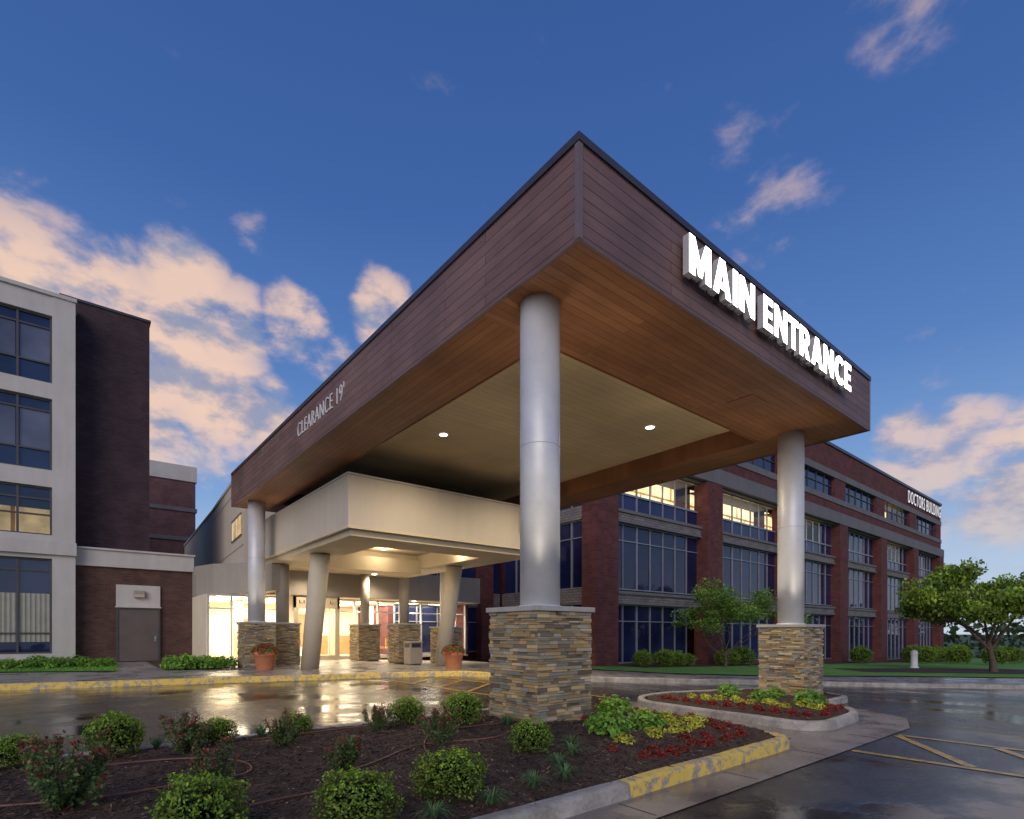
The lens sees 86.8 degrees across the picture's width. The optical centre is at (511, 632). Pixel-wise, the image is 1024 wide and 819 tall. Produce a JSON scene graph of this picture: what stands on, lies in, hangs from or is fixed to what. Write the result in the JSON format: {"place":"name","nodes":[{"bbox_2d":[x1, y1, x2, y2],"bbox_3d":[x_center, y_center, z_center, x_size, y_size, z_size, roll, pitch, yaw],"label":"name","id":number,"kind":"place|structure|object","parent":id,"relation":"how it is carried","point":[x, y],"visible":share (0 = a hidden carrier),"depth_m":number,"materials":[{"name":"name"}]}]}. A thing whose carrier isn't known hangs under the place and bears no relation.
{"place":"outdoors","nodes":[
{"label":"outdoors","id":0,"kind":"place"},
{"bbox_2d":[0,665,120,671],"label":"lawn grass","id":1,"kind":"structure","parent":0,"point":[70,669],"depth_m":17.45,"materials":[{"name":"green plant"}]},
{"bbox_2d":[209,596,466,606],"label":"interior ceiling","id":2,"kind":"structure","parent":0,"point":[245,599],"depth_m":27.76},
{"bbox_2d":[0,676,1023,818],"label":"asphalt road","id":3,"kind":"structure","parent":0,"point":[849,784],"depth_m":8.08,"materials":[{"name":"asphalt"}]},
{"bbox_2d":[0,671,489,690],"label":"yellow kerb","id":4,"kind":"structure","parent":3,"relation":"on","point":[81,684],"depth_m":14.57,"materials":[{"name":"paint"}]},
{"bbox_2d":[0,702,791,818],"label":"planting bed","id":5,"kind":"object","parent":3,"relation":"on","point":[300,765],"visible":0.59,"depth_m":4.81,"materials":[{"name":"soil"}]},
{"bbox_2d":[0,731,48,768],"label":"boxwood shrub","id":6,"kind":"object","parent":5,"relation":"on","point":[9,756],"visible":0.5,"depth_m":4.81,"materials":[{"name":"green plant"}]},
{"bbox_2d":[13,734,66,773],"bbox_3d":[-3.915,1.018,4.499,0.340,0.348,0.332,0,0,43],"label":"rose bush","id":7,"kind":"object","parent":5,"relation":"on","point":[39,745],"visible":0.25,"depth_m":4.50,"materials":[{"name":"green plant"}]},
{"bbox_2d":[14,723,114,810],"bbox_3d":[-2.942,0.908,3.625,0.528,0.575,0.520,0,0,37],"label":"rose bush","id":8,"kind":"object","parent":5,"relation":"on","point":[51,793],"visible":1,"depth_m":3.57,"materials":[{"name":"green plant"}]},
{"bbox_2d":[80,710,150,758],"bbox_3d":[-3.937,0.994,5.344,0.636,0.459,0.554,0,0,37],"label":"boxwood shrub","id":9,"kind":"object","parent":5,"relation":"on","point":[125,733],"visible":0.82,"depth_m":5.26,"materials":[{"name":"green plant"}]},
{"bbox_2d":[0,757,251,806],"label":"drip hose","id":10,"kind":"object","parent":5,"relation":"on","point":[116,794],"visible":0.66,"depth_m":4.12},
{"bbox_2d":[158,709,213,753],"bbox_3d":[-3.227,0.978,5.362,0.438,0.445,0.394,0,0,8],"label":"rose bush","id":11,"kind":"object","parent":5,"relation":"on","point":[183,742],"visible":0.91,"depth_m":5.33,"materials":[{"name":"green plant"}]},
{"bbox_2d":[144,767,255,818],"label":"boxwood shrub","id":12,"kind":"object","parent":5,"relation":"on","point":[197,802],"visible":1,"depth_m":2.97,"materials":[{"name":"green plant"}]},
{"bbox_2d":[185,732,238,785],"bbox_3d":[-2.275,0.971,4.125,0.358,0.423,0.359,0,0,26],"label":"rose bush","id":13,"kind":"object","parent":5,"relation":"on","point":[200,766],"visible":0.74,"depth_m":4.10,"materials":[{"name":"green plant"}]},
{"bbox_2d":[195,716,240,743],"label":"boxwood shrub","id":14,"kind":"object","parent":5,"relation":"on","point":[220,726],"visible":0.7,"depth_m":5.82,"materials":[{"name":"green plant"}]},
{"bbox_2d":[261,707,303,746],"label":"rose bush","id":15,"kind":"object","parent":5,"relation":"on","point":[280,738],"visible":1,"depth_m":5.58,"materials":[{"name":"green plant"}]},
{"bbox_2d":[323,732,366,771],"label":"rose bush","id":16,"kind":"object","parent":5,"relation":"on","point":[347,757],"visible":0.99,"depth_m":4.59,"materials":[{"name":"green plant"}]},
{"bbox_2d":[305,765,406,818],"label":"boxwood shrub","id":17,"kind":"object","parent":5,"relation":"on","point":[363,797],"visible":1,"depth_m":3.33,"materials":[{"name":"green plant"}]},
{"bbox_2d":[360,701,391,731],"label":"rose bush","id":18,"kind":"object","parent":5,"relation":"on","point":[379,720],"visible":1,"depth_m":6.51,"materials":[{"name":"green plant"}]},
{"bbox_2d":[386,694,424,726],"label":"boxwood shrub","id":19,"kind":"object","parent":5,"relation":"on","point":[408,711],"visible":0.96,"depth_m":6.96,"materials":[{"name":"green plant"}]},
{"bbox_2d":[408,798,456,818],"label":"lilyturf plant","id":20,"kind":"object","parent":5,"relation":"on","point":[434,812],"visible":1,"depth_m":3.53,"materials":[{"name":"green plant"}]},
{"bbox_2d":[415,704,463,744],"bbox_3d":[-0.785,0.982,5.787,0.476,0.410,0.381,0,0,-22],"label":"rose bush","id":21,"kind":"object","parent":5,"relation":"on","point":[439,731],"visible":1,"depth_m":5.76,"materials":[{"name":"green plant"}]},
{"bbox_2d":[405,745,492,802],"bbox_3d":[-0.435,1.022,3.992,0.642,0.404,0.660,0,0,44],"label":"boxwood shrub","id":22,"kind":"object","parent":5,"relation":"on","point":[448,773],"visible":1,"depth_m":3.88,"materials":[{"name":"green plant"}]},
{"bbox_2d":[437,690,484,724],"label":"boxwood shrub","id":23,"kind":"object","parent":5,"relation":"on","point":[467,710],"visible":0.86,"depth_m":6.95,"materials":[{"name":"green plant"}]},
{"bbox_2d":[505,715,553,753],"bbox_3d":[0.188,1.006,5.366,0.522,0.376,0.458,0,0,26],"label":"boxwood shrub","id":24,"kind":"object","parent":5,"relation":"on","point":[531,735],"visible":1,"depth_m":5.27,"materials":[{"name":"green plant"}]},
{"bbox_2d":[489,611,591,722],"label":"stone pier","id":25,"kind":"structure","parent":5,"relation":"on","point":[560,689],"depth_m":7.22,"materials":[{"name":"stone"}]},
{"bbox_2d":[486,605,594,612],"bbox_3d":[0.393,-0.316,7.600,1.090,0.068,1.090,0,0,-39],"label":"cap","id":26,"kind":"object","parent":25,"relation":"on","point":[541,608],"visible":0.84,"depth_m":7.19,"materials":[{"name":"stone"}]},
{"bbox_2d":[520,292,559,604],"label":"column","id":27,"kind":"structure","parent":26,"relation":"on","point":[540,461],"depth_m":7.35,"materials":[{"name":"metal"}]},
{"bbox_2d":[583,708,635,736],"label":"hydrangea plant","id":28,"kind":"object","parent":5,"relation":"on","point":[614,728],"visible":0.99,"depth_m":6.22,"materials":[{"name":"green plant"}]},
{"bbox_2d":[595,694,632,713],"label":"hydrangea plant","id":29,"kind":"object","parent":5,"relation":"on","point":[618,704],"visible":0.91,"depth_m":7.89,"materials":[{"name":"green plant"}]},
{"bbox_2d":[624,708,668,729],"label":"hydrangea plant","id":30,"kind":"object","parent":5,"relation":"on","point":[647,719],"visible":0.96,"depth_m":6.73,"materials":[{"name":"green plant"}]},
{"bbox_2d":[645,689,848,720],"bbox_3d":[5.432,1.340,10.721,6.238,0.256,3.584,0,0,-39],"label":"planting bed","id":31,"kind":"object","parent":3,"relation":"on","point":[787,699],"visible":0.41,"depth_m":9.35,"materials":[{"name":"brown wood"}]},
{"bbox_2d":[758,627,823,695],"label":"stone pier","id":32,"kind":"structure","parent":31,"relation":"on","point":[808,668],"depth_m":12.21,"materials":[{"name":"stone"}]},
{"bbox_2d":[756,624,825,627],"bbox_3d":[6.474,-0.156,12.574,1.090,0.068,1.090,0,0,-39],"label":"cap","id":33,"kind":"object","parent":32,"relation":"on","point":[788,625],"visible":0.88,"depth_m":12.21,"materials":[{"name":"stone"}]},
{"bbox_2d":[777,430,803,622],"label":"column","id":34,"kind":"structure","parent":33,"relation":"on","point":[790,539],"depth_m":12.34,"materials":[{"name":"metal"}]},
{"bbox_2d":[792,688,828,704],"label":"hydrangea plant","id":35,"kind":"object","parent":31,"relation":"on","point":[812,697],"visible":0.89,"depth_m":9.26,"materials":[{"name":"green plant"}]},
{"bbox_2d":[637,688,858,730],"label":"kerb","id":36,"kind":"structure","parent":3,"relation":"on","point":[851,716],"depth_m":8.20,"materials":[{"name":"concrete"}]},
{"bbox_2d":[591,676,1023,688],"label":"kerb","id":37,"kind":"structure","parent":3,"relation":"on","point":[756,682],"depth_m":18.56,"materials":[{"name":"concrete"}]},
{"bbox_2d":[852,734,1023,776],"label":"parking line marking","id":38,"kind":"object","parent":3,"relation":"on","point":[965,764],"visible":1,"depth_m":5.99,"materials":[{"name":"paint"}]},
{"bbox_2d":[0,658,1023,684],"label":"sidewalk","id":39,"kind":"structure","parent":0,"point":[137,670],"depth_m":17.99,"materials":[{"name":"concrete"}]},
{"bbox_2d":[0,281,74,663],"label":"walls","id":40,"kind":"structure","parent":39,"relation":"on","point":[59,477],"depth_m":20.96,"materials":[{"name":"concrete"}]},
{"bbox_2d":[0,505,49,533],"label":"lit room","id":41,"kind":"object","parent":40,"relation":"in","point":[34,523],"visible":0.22,"depth_m":22.09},
{"bbox_2d":[0,303,51,653],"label":"window frames","id":42,"kind":"structure","parent":40,"relation":"attached to","point":[17,496],"depth_m":20.40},
{"bbox_2d":[0,306,49,652],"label":"window glass","id":43,"kind":"object","parent":42,"relation":"in","point":[37,582],"visible":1,"depth_m":20.52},
{"bbox_2d":[0,317,49,449],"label":"window blinds","id":44,"kind":"object","parent":42,"relation":"attached to","point":[34,424],"depth_m":20.55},
{"bbox_2d":[0,592,49,641],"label":"vertical blinds","id":45,"kind":"object","parent":42,"relation":"attached to","point":[34,612],"visible":1,"depth_m":20.53,"materials":[{"name":"fabric"}]},
{"bbox_2d":[0,276,76,315],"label":"roof coping","id":46,"kind":"object","parent":40,"relation":"on","point":[32,288],"visible":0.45,"depth_m":20.56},
{"bbox_2d":[0,537,76,555],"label":"beam band","id":47,"kind":"object","parent":40,"relation":"attached to","point":[35,546],"visible":1,"depth_m":20.50,"materials":[{"name":"concrete"}]},
{"bbox_2d":[237,624,275,668],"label":"stone pier","id":48,"kind":"structure","parent":39,"relation":"on","point":[263,633],"depth_m":18.64,"materials":[{"name":"stone"}]},
{"bbox_2d":[236,622,276,623],"bbox_3d":[-9.008,-0.346,19.095,1.090,0.068,1.090,0,0,-39],"label":"cap","id":49,"kind":"object","parent":48,"relation":"on","point":[256,622],"visible":0.88,"depth_m":18.67,"materials":[{"name":"stone"}]},
{"bbox_2d":[248,500,264,620],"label":"column","id":50,"kind":"structure","parent":49,"relation":"on","point":[256,566],"depth_m":18.86,"materials":[{"name":"metal"}]},
{"bbox_2d":[250,643,278,670],"bbox_3d":[-8.066,0.771,17.676,0.866,0.898,0.880,0,0,-39],"label":"flower pot","id":51,"kind":"object","parent":39,"relation":"on","point":[263,655],"visible":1,"depth_m":17.43,"materials":[{"name":"ceramic"}]},
{"bbox_2d":[274,624,300,664],"bbox_3d":[-8.819,0.456,20.800,1.056,1.526,1.055,0,0,-39],"label":"ledgestone","id":52,"kind":"object","parent":39,"relation":"on","point":[287,631],"visible":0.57,"depth_m":20.45,"materials":[{"name":"stone"}]},
{"bbox_2d":[277,623,301,624],"bbox_3d":[-8.819,-0.346,20.800,1.090,0.068,1.090,0,0,-39],"label":"cap","id":53,"kind":"object","parent":52,"relation":"on","point":[290,623],"visible":0.52,"depth_m":20.52,"materials":[{"name":"stone"}]},
{"bbox_2d":[276,564,288,621],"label":"column","id":54,"kind":"structure","parent":53,"relation":"on","point":[282,604],"depth_m":20.60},
{"bbox_2d":[289,596,339,659],"bbox_3d":[-8.796,-0.190,24.010,2.000,2.780,0.940,0,0,-39],"label":"sliding door frame","id":55,"kind":"object","parent":39,"relation":"on","point":[295,605],"visible":0.53,"depth_m":24.18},
{"bbox_2d":[212,654,466,658],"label":"interior floor","id":56,"kind":"structure","parent":39,"relation":"on","point":[340,655],"depth_m":28.11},
{"bbox_2d":[192,594,206,656],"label":"interior side wall","id":57,"kind":"structure","parent":56,"relation":"on","point":[199,624],"depth_m":22.87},
{"bbox_2d":[234,600,242,657],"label":"lobby column","id":58,"kind":"structure","parent":56,"relation":"on","point":[238,615],"depth_m":25.41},
{"bbox_2d":[209,603,357,655],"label":"interior back wall","id":59,"kind":"structure","parent":56,"relation":"on","point":[219,632],"depth_m":28.36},
{"bbox_2d":[320,635,350,654],"bbox_3d":[-9.746,0.677,30.700,2.600,1.055,0.700,0,0,-39],"label":"reception desk","id":60,"kind":"object","parent":56,"relation":"on","point":[344,644],"visible":0.21,"depth_m":30.39,"materials":[{"name":"brown wood"}]},
{"bbox_2d":[207,593,465,660],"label":"glazing frames","id":61,"kind":"structure","parent":56,"relation":"on","point":[231,608],"depth_m":24.97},
{"bbox_2d":[456,604,467,654],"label":"interior side wall","id":62,"kind":"structure","parent":56,"relation":"on","point":[460,618],"depth_m":30.04,"materials":[{"name":"red brick"}]},
{"bbox_2d":[353,626,378,660],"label":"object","id":63,"kind":"object","parent":39,"relation":"on","point":[365,644],"visible":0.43,"depth_m":23.97,"materials":[{"name":"stone"}]},
{"bbox_2d":[349,626,380,660],"bbox_3d":[-6.633,0.456,24.397,1.056,1.526,1.055,0,0,-39],"label":"ledgestone","id":64,"kind":"object","parent":63,"relation":"attached to","point":[357,653],"visible":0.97,"depth_m":24.03,"materials":[{"name":"stone"}]},
{"bbox_2d":[348,624,380,625],"bbox_3d":[-6.633,-0.346,24.397,1.090,0.068,1.090,0,0,-39],"label":"cap","id":65,"kind":"object","parent":64,"relation":"on","point":[364,624],"visible":0.99,"depth_m":23.99,"materials":[{"name":"stone"}]},
{"bbox_2d":[360,574,368,623],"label":"column","id":66,"kind":"structure","parent":65,"relation":"on","point":[364,598],"depth_m":24.22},
{"bbox_2d":[265,471,519,668],"bbox_3d":[-5.110,-1.496,20.830,6.980,5.607,10.850,0,0,-39],"label":"entry canopy","id":67,"kind":"object","parent":39,"relation":"on","point":[350,523],"visible":0.82,"depth_m":17.37,"materials":[{"name":"paint"}]},
{"bbox_2d":[403,641,422,664],"bbox_3d":[-3.897,0.795,21.337,0.580,0.930,0.580,0,0,-39],"label":"trash can","id":68,"kind":"object","parent":39,"relation":"on","point":[412,652],"visible":1,"depth_m":21.13,"materials":[{"name":"beige plastic"}]},
{"bbox_2d":[441,643,465,668],"bbox_3d":[-2.026,0.812,18.731,0.862,0.896,0.858,0,0,-39],"label":"flower pot","id":69,"kind":"object","parent":39,"relation":"on","point":[453,657],"visible":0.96,"depth_m":18.48,"materials":[{"name":"ceramic"}]},
{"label":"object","id":70,"kind":"object","parent":39,"relation":"on","visible":0},
{"bbox_2d":[430,628,461,662],"bbox_3d":[-2.928,0.566,24.069,1.056,1.526,1.055,0,0,-39],"label":"ledgestone","id":71,"kind":"object","parent":70,"relation":"attached to","point":[456,640],"visible":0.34,"depth_m":23.90,"materials":[{"name":"stone"}]},
{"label":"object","id":72,"kind":"object","parent":39,"relation":"on","visible":0},
{"bbox_2d":[387,625,420,662],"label":"stone pier","id":73,"kind":"structure","parent":72,"relation":"attached to","point":[398,635],"depth_m":22.24,"materials":[{"name":"stone"}]},
{"bbox_2d":[386,623,421,624],"bbox_3d":[-4.513,-0.346,22.643,1.090,0.068,1.090,0,0,-39],"label":"cap","id":74,"kind":"object","parent":73,"relation":"on","point":[403,624],"visible":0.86,"depth_m":22.14,"materials":[{"name":"stone"}]},
{"bbox_2d":[399,578,408,622],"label":"column","id":75,"kind":"structure","parent":74,"relation":"on","point":[403,600],"depth_m":22.47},
{"bbox_2d":[0,0,1023,634],"label":"sky","id":76,"kind":"structure","parent":0,"point":[262,184],"materials":[{"name":"blue"}]},
{"bbox_2d":[565,702,909,818],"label":"sidewalk","id":77,"kind":"structure","parent":0,"point":[689,793],"depth_m":5.41,"materials":[{"name":"concrete"}]},
{"bbox_2d":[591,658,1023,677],"bbox_3d":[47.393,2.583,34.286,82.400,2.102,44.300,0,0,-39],"label":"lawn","id":78,"kind":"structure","parent":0,"point":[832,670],"depth_m":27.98,"materials":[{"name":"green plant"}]},
{"bbox_2d":[669,577,813,666],"bbox_3d":[12.621,-0.601,29.773,7.054,5.198,5.847,0,0,1],"label":"ornamental tree","id":79,"kind":"object","parent":78,"relation":"on","point":[736,612],"visible":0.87,"depth_m":29.36,"materials":[{"name":"green plant"}]},
{"bbox_2d":[622,660,947,666],"bbox_3d":[30.984,2.631,48.188,64.200,1.798,1.800,0,0,-39],"label":"mulch bed","id":80,"kind":"object","parent":78,"relation":"on","point":[753,664],"visible":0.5,"depth_m":33.60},
{"bbox_2d":[848,645,875,662],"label":"round shrub","id":81,"kind":"object","parent":80,"relation":"on","point":[861,654],"visible":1,"depth_m":45.21,"materials":[{"name":"green plant"}]},
{"bbox_2d":[836,668,1023,673],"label":"mulch bed","id":82,"kind":"object","parent":78,"relation":"on","point":[960,670],"visible":1,"depth_m":31.53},
{"bbox_2d":[894,557,1023,671],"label":"crabapple tree","id":83,"kind":"object","parent":82,"relation":"on","point":[942,596],"visible":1,"depth_m":31.42,"materials":[{"name":"green plant"}]},
{"bbox_2d":[945,645,974,663],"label":"round shrub","id":84,"kind":"object","parent":78,"relation":"on","point":[957,654],"visible":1,"depth_m":50.35,"materials":[{"name":"green plant"}]},
{"bbox_2d":[605,634,1023,678],"bbox_3d":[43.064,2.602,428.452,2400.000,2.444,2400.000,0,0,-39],"label":"ground","id":85,"kind":"structure","parent":0,"point":[963,638],"depth_m":29.09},
{"bbox_2d":[59,293,150,551],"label":"brick stair tower","id":86,"kind":"structure","parent":85,"relation":"on","point":[112,428],"depth_m":22.85,"materials":[{"name":"brick"}]},
{"bbox_2d":[75,546,194,661],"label":"brick service wing","id":87,"kind":"structure","parent":85,"relation":"on","point":[116,620],"depth_m":22.73,"materials":[{"name":"brick"}]},
{"bbox_2d":[118,609,157,660],"bbox_3d":[-15.797,0.105,22.902,1.400,2.170,0.090,0,0,-39],"label":"door panel","id":88,"kind":"structure","parent":87,"relation":"in","point":[137,629],"depth_m":22.84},
{"bbox_2d":[150,476,194,553],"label":"block","id":89,"kind":"structure","parent":85,"relation":"on","point":[171,492],"depth_m":42.13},
{"bbox_2d":[150,460,196,484],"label":"band","id":90,"kind":"object","parent":89,"relation":"on","point":[173,471],"visible":0.22,"depth_m":42.13,"materials":[{"name":"concrete"}]},
{"bbox_2d":[0,708,489,766],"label":"kerb","id":91,"kind":"structure","parent":85,"relation":"on","point":[166,745],"depth_m":6.46,"materials":[{"name":"concrete"}]},
{"bbox_2d":[494,611,586,676],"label":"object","id":92,"kind":"object","parent":85,"relation":"on","point":[550,640],"visible":0.14,"depth_m":7.28,"materials":[{"name":"stone"}]},
{"bbox_2d":[471,780,630,818],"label":"kerb","id":93,"kind":"structure","parent":85,"relation":"on","point":[573,803],"depth_m":4.00,"materials":[{"name":"concrete"}]},
{"bbox_2d":[358,443,943,669],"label":"brick walls","id":94,"kind":"structure","parent":85,"relation":"on","point":[600,556],"depth_m":34.65,"materials":[{"name":"brick"}]},
{"bbox_2d":[192,562,479,602],"bbox_3d":[-8.825,-2.255,27.655,12.830,1.290,6.780,0,0,-39],"label":"overhang","id":95,"kind":"object","parent":94,"relation":"attached to","point":[225,578],"visible":0.56,"depth_m":24.18,"materials":[{"name":"paint"}]},
{"bbox_2d":[185,487,274,566],"bbox_3d":[-17.031,-4.851,35.658,7.600,3.898,28.000,0,0,-39],"label":"storey","id":96,"kind":"object","parent":95,"relation":"on","point":[210,541],"visible":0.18,"depth_m":27.78,"materials":[{"name":"paint"}]},
{"bbox_2d":[389,505,928,618],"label":"block spandrels","id":97,"kind":"object","parent":94,"relation":"attached to","point":[571,596],"visible":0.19,"depth_m":32.46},
{"bbox_2d":[560,494,930,575],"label":"spandrel panels","id":98,"kind":"object","parent":97,"relation":"on","point":[629,503],"visible":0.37,"depth_m":36.35,"materials":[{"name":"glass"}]},
{"bbox_2d":[393,479,932,663],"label":"mullions","id":99,"kind":"object","parent":94,"relation":"attached to","point":[636,496],"visible":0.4,"depth_m":37.66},
{"bbox_2d":[395,455,932,661],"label":"windows","id":100,"kind":"structure","parent":94,"relation":"attached to","point":[629,582],"depth_m":33.37,"materials":[{"name":"blue glass"}]},
{"bbox_2d":[626,485,885,529],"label":"lit rooms","id":101,"kind":"object","parent":94,"relation":"in","point":[656,494],"visible":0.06,"depth_m":36.62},
{"bbox_2d":[619,457,943,619],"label":"concrete bands","id":102,"kind":"object","parent":94,"relation":"attached to","point":[740,487],"visible":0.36,"depth_m":44.28,"materials":[{"name":"concrete"}]},
{"bbox_2d":[753,457,933,534],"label":"dark mullions","id":103,"kind":"object","parent":94,"relation":"attached to","point":[855,497],"visible":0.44,"depth_m":51.77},
{"bbox_2d":[824,441,941,505],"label":"roof cap","id":104,"kind":"object","parent":94,"relation":"on","point":[876,469],"visible":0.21,"depth_m":53.74,"materials":[{"name":"metal"}]},
{"bbox_2d":[619,731,789,797],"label":"yellow kerb","id":105,"kind":"structure","parent":85,"relation":"on","point":[653,780],"depth_m":5.13,"materials":[{"name":"paint"}]},
{"bbox_2d":[944,613,1023,657],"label":"distant treeline","id":106,"kind":"object","parent":85,"relation":"on","point":[1015,628],"visible":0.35,"depth_m":83.12,"materials":[{"name":"green plant"}]},
{"bbox_3d":[-2.928,-0.236,24.069,1.090,0.068,1.090,0,0,-39],"label":"cap","id":107,"kind":"object","parent":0,"visible":0},
{"bbox_2d":[440,572,445,614],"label":"column","id":108,"kind":"structure","parent":107,"relation":"on","point":[442,577],"depth_m":23.85,"materials":[{"name":"paint"}]},
{"bbox_2d":[231,131,870,512],"bbox_3d":[-1.049,-5.202,16.038,9.550,1.227,17.440,0,0,-39],"label":"entrance canopy","id":109,"kind":"object","parent":108,"relation":"on","point":[668,372],"visible":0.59,"depth_m":10.08,"materials":[{"name":"brown wood"}]},
{"bbox_2d":[297,381,344,435],"bbox_3d":[-4.579,-5.230,12.829,0.020,0.360,3.050,0,0,-39],"label":"clearance sign","id":110,"kind":"object","parent":109,"relation":"attached to","point":[312,421],"visible":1,"depth_m":12.83,"materials":[{"name":"white plastic"}]},
{"bbox_2d":[683,232,850,393],"bbox_3d":[4.657,-5.230,9.363,5.880,0.562,0.170,0,0,-39],"label":"entrance sign","id":111,"kind":"object","parent":109,"relation":"attached to","point":[731,290],"visible":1,"depth_m":8.81,"materials":[{"name":"white"}]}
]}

